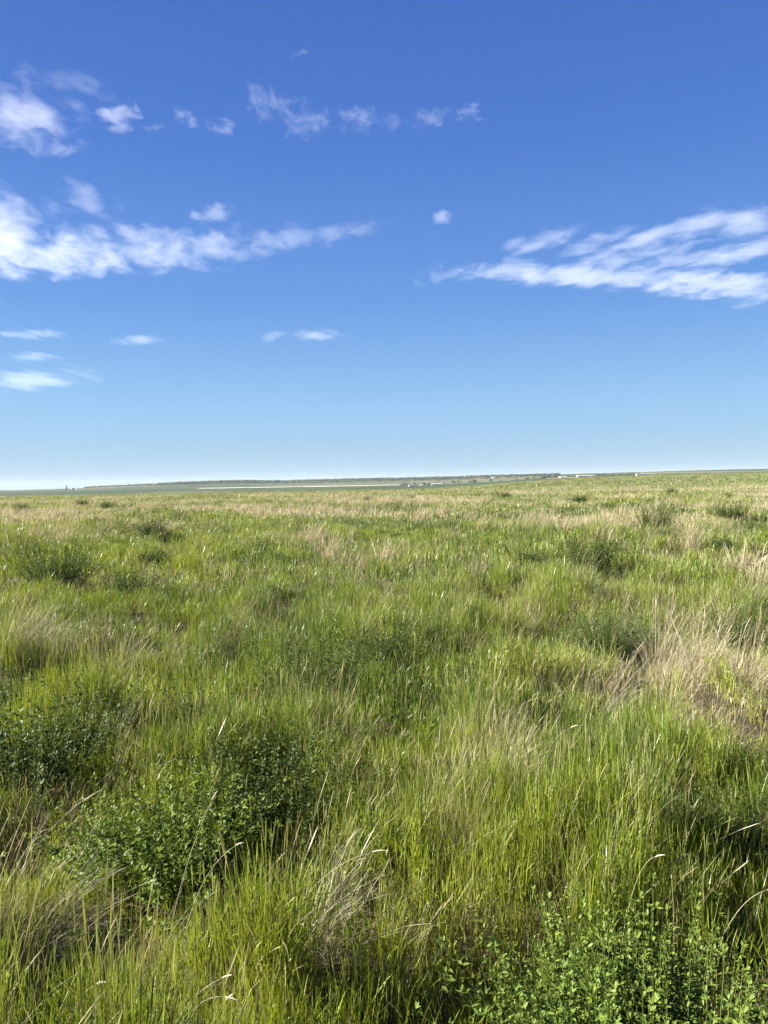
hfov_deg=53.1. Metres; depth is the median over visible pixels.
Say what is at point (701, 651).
dry grass tussock
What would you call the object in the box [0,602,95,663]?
dry grass tussock
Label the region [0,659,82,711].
leafy bush
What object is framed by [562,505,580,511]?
leafy bush
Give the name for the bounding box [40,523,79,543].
dry grass tussock
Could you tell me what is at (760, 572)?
dry grass tussock
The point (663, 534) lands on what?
leafy bush
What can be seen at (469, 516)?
dry grass tussock
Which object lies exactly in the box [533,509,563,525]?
dry grass tussock
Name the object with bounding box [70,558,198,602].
leafy bush
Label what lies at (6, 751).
leafy bush
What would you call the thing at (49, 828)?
dry grass tussock
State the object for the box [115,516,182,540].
leafy bush
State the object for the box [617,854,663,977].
dry stalk
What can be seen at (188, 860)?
dry stalk
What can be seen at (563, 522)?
dry grass tussock
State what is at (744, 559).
dry grass tussock
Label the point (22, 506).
leafy bush
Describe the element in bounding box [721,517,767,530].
leafy bush
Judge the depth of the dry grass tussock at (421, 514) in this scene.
31.31 m
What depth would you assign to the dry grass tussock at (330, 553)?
14.38 m
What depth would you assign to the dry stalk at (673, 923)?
2.23 m
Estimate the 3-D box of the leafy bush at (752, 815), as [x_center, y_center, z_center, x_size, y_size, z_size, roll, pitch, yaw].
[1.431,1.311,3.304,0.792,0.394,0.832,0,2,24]
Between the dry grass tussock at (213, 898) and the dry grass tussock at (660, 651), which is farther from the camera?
the dry grass tussock at (660, 651)
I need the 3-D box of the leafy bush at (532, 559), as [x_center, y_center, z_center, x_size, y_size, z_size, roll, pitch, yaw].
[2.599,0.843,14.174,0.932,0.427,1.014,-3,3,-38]
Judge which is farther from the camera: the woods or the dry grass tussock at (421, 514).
the woods
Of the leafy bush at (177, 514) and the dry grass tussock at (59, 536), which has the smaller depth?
the dry grass tussock at (59, 536)
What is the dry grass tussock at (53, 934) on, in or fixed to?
on the ground at (284, 487)
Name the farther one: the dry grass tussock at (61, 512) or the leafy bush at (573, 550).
the dry grass tussock at (61, 512)
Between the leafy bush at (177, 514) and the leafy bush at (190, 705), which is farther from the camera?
the leafy bush at (177, 514)
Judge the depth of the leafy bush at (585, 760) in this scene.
3.85 m
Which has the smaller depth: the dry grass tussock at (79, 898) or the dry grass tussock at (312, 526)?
the dry grass tussock at (79, 898)
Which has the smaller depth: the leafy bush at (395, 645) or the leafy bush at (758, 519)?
the leafy bush at (395, 645)
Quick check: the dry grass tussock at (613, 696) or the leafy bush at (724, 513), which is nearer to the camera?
the dry grass tussock at (613, 696)
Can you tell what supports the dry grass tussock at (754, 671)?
on the ground at (284, 487)
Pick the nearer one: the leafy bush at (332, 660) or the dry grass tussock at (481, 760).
the dry grass tussock at (481, 760)
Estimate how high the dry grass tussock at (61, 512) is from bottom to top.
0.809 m
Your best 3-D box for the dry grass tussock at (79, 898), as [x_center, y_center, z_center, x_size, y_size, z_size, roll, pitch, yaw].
[-1.166,1.286,2.597,0.809,0.396,0.916,-2,3,-34]
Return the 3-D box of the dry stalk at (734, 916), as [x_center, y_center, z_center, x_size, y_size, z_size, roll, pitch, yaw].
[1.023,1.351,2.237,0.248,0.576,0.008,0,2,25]
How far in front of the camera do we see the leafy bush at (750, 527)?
19.46 m
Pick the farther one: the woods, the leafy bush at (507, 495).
the woods
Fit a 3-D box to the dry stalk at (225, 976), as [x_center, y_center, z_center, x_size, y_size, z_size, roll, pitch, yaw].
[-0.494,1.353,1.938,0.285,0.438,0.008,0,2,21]
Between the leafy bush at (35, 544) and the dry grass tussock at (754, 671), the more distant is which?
the leafy bush at (35, 544)
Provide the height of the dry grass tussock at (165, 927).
0.347 m
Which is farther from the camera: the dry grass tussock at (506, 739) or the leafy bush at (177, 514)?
the leafy bush at (177, 514)
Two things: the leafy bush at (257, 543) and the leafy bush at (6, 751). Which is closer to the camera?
the leafy bush at (6, 751)
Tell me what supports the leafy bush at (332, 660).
on the ground at (284, 487)
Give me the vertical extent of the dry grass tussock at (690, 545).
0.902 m
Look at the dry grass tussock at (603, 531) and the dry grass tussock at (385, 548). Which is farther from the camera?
the dry grass tussock at (603, 531)
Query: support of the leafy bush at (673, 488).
on the ground at (284, 487)
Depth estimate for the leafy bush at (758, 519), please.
24.55 m
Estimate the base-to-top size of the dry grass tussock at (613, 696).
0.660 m
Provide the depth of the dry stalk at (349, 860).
2.40 m
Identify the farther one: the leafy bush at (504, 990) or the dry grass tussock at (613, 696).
the dry grass tussock at (613, 696)
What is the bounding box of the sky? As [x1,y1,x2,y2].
[0,0,767,489]
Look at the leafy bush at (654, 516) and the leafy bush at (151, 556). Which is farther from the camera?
the leafy bush at (654, 516)
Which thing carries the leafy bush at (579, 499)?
on the ground at (284, 487)
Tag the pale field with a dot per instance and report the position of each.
(295, 486)
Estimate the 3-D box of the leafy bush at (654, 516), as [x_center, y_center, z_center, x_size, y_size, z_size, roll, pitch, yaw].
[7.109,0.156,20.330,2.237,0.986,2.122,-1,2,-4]
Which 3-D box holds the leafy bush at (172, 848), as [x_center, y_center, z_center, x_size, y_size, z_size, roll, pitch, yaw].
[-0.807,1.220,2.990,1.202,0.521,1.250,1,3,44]
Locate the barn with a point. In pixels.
(584, 475)
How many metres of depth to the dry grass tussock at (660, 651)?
6.35 m
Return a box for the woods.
[84,472,639,487]
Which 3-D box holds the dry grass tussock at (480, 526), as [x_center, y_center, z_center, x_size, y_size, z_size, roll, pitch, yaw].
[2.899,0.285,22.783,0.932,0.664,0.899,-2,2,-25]
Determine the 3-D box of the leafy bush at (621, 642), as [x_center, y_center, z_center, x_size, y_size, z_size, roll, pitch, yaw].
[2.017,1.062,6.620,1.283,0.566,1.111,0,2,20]
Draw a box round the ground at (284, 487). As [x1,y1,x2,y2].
[0,469,767,1023]
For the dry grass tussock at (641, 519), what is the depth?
24.27 m
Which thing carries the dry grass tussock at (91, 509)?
on the ground at (284, 487)
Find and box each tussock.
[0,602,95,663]
[0,756,181,904]
[1,859,130,1000]
[2,819,150,959]
[39,862,290,1005]
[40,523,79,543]
[50,503,68,516]
[83,504,94,514]
[128,857,324,969]
[146,829,430,1009]
[283,701,389,775]
[296,515,323,535]
[311,530,353,564]
[358,529,408,563]
[405,712,561,834]
[408,503,430,520]
[426,693,563,802]
[455,508,477,521]
[470,512,491,532]
[522,643,710,738]
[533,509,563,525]
[545,510,577,530]
[581,516,621,550]
[601,579,744,680]
[629,509,649,525]
[642,600,759,694]
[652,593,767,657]
[658,514,728,552]
[663,592,767,707]
[710,529,767,572]
[723,535,767,588]
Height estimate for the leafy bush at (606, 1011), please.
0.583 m
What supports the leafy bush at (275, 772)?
on the ground at (284, 487)
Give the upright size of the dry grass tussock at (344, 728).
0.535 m
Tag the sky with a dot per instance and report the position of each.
(272, 240)
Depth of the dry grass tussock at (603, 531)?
16.56 m
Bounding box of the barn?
[576,475,593,476]
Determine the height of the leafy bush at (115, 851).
0.391 m
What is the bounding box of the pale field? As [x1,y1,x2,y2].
[198,485,375,488]
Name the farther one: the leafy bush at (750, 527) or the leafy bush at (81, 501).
the leafy bush at (81, 501)
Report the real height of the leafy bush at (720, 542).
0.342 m
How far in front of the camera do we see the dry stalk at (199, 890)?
2.39 m
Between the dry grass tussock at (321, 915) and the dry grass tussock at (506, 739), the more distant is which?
the dry grass tussock at (506, 739)
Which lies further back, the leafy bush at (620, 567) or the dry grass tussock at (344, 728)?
the leafy bush at (620, 567)
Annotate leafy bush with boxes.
[0,650,179,813]
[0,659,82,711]
[1,536,109,590]
[1,747,390,940]
[6,778,250,910]
[12,538,48,555]
[14,502,34,511]
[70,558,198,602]
[74,498,90,506]
[97,500,117,508]
[104,704,390,860]
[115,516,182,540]
[130,672,279,739]
[132,546,180,566]
[163,511,186,520]
[200,621,402,713]
[230,536,287,553]
[305,609,465,677]
[412,872,767,1023]
[427,902,719,1023]
[493,492,510,497]
[499,546,550,565]
[517,523,653,579]
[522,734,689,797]
[546,600,694,667]
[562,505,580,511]
[570,493,598,502]
[575,540,669,580]
[609,499,706,531]
[634,750,767,883]
[640,526,686,541]
[660,487,676,493]
[701,497,759,521]
[703,535,739,551]
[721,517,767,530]
[732,520,767,532]
[743,511,767,524]
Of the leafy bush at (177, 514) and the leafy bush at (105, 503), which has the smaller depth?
the leafy bush at (177, 514)
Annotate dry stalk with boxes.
[164,791,217,966]
[175,975,235,1023]
[176,842,242,974]
[185,996,238,1022]
[298,850,386,906]
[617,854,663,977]
[671,875,674,1006]
[706,889,767,983]
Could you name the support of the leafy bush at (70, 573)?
on the ground at (284, 487)

